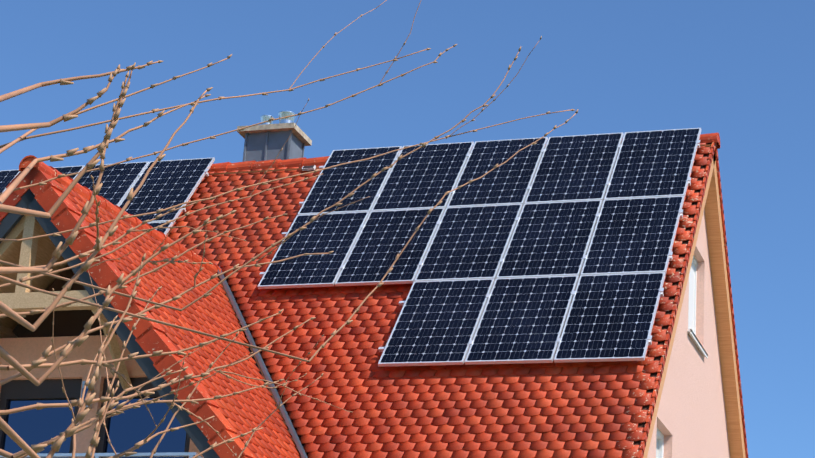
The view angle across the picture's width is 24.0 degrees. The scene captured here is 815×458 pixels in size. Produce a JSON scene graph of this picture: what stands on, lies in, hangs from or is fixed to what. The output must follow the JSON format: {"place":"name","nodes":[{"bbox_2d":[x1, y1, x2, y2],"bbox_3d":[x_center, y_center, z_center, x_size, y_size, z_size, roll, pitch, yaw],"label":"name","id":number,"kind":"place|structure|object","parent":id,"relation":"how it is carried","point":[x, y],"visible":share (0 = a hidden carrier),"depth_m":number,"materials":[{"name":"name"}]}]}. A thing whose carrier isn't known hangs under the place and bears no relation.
{"place":"outdoors","nodes":[
{"label":"outdoors","id":0,"kind":"place"},
{"bbox_2d":[0,0,814,457],"label":"sky","id":1,"kind":"structure","parent":0,"point":[742,71],"materials":[{"name":"blue"}]},
{"label":"ground","id":2,"kind":"structure","parent":0,"visible":0},
{"bbox_2d":[0,0,577,457],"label":"bare tree","id":3,"kind":"object","parent":2,"relation":"on","point":[114,408],"visible":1,"depth_m":5.59,"materials":[{"name":"brown plant"}]},
{"bbox_2d":[209,142,745,457],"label":"house","id":4,"kind":"structure","parent":2,"relation":"on","point":[697,412],"depth_m":24.19,"materials":[{"name":"pink paint"}]},
{"bbox_2d":[0,155,307,457],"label":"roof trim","id":5,"kind":"structure","parent":4,"relation":"attached to","point":[127,429],"depth_m":19.91,"materials":[{"name":"pink paint"}]},
{"bbox_2d":[0,452,202,457],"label":"balcony railing","id":6,"kind":"object","parent":5,"relation":"on","point":[166,454],"visible":0.72,"depth_m":18.45,"materials":[{"name":"metal"}]},
{"bbox_2d":[56,181,300,457],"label":"cross gable tiles","id":7,"kind":"object","parent":5,"relation":"on","point":[213,313],"visible":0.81,"depth_m":20.61,"materials":[{"name":"tile"}]},
{"bbox_2d":[237,111,311,161],"bbox_3d":[-1.925,-0.693,26.903,0.866,1.927,0.685,-3,-20,19],"label":"chimney","id":8,"kind":"object","parent":4,"relation":"on","point":[265,141],"visible":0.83,"depth_m":26.84,"materials":[{"name":"metal"}]},
{"bbox_2d":[167,143,710,457],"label":"roof tiles","id":9,"kind":"object","parent":4,"relation":"attached to","point":[556,410],"visible":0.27,"depth_m":21.13,"materials":[{"name":"tile"}]},
{"bbox_2d":[0,157,214,234],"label":"solar array","id":10,"kind":"object","parent":9,"relation":"on","point":[168,183],"visible":0.33,"depth_m":26.37,"materials":[{"name":"black glass"}]},
{"bbox_2d":[302,165,315,170],"bbox_3d":[-1.335,-0.812,25.999,0.180,0.096,0.101,-3,-20,19],"label":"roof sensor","id":11,"kind":"object","parent":9,"relation":"on","point":[308,168],"visible":0.86,"depth_m":25.97,"materials":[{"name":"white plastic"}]},
{"bbox_2d":[257,128,700,366],"bbox_3d":[0.725,0.168,23.251,5.162,3.930,3.138,-3,-20,19],"label":"solar array","id":12,"kind":"object","parent":9,"relation":"on","point":[491,264],"visible":0.98,"depth_m":23.20,"materials":[{"name":"black glass"}]},
{"bbox_2d":[208,133,747,457],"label":"roof verge and ridge","id":13,"kind":"object","parent":4,"relation":"attached to","point":[714,138],"visible":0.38,"depth_m":24.51,"materials":[{"name":"tile"}]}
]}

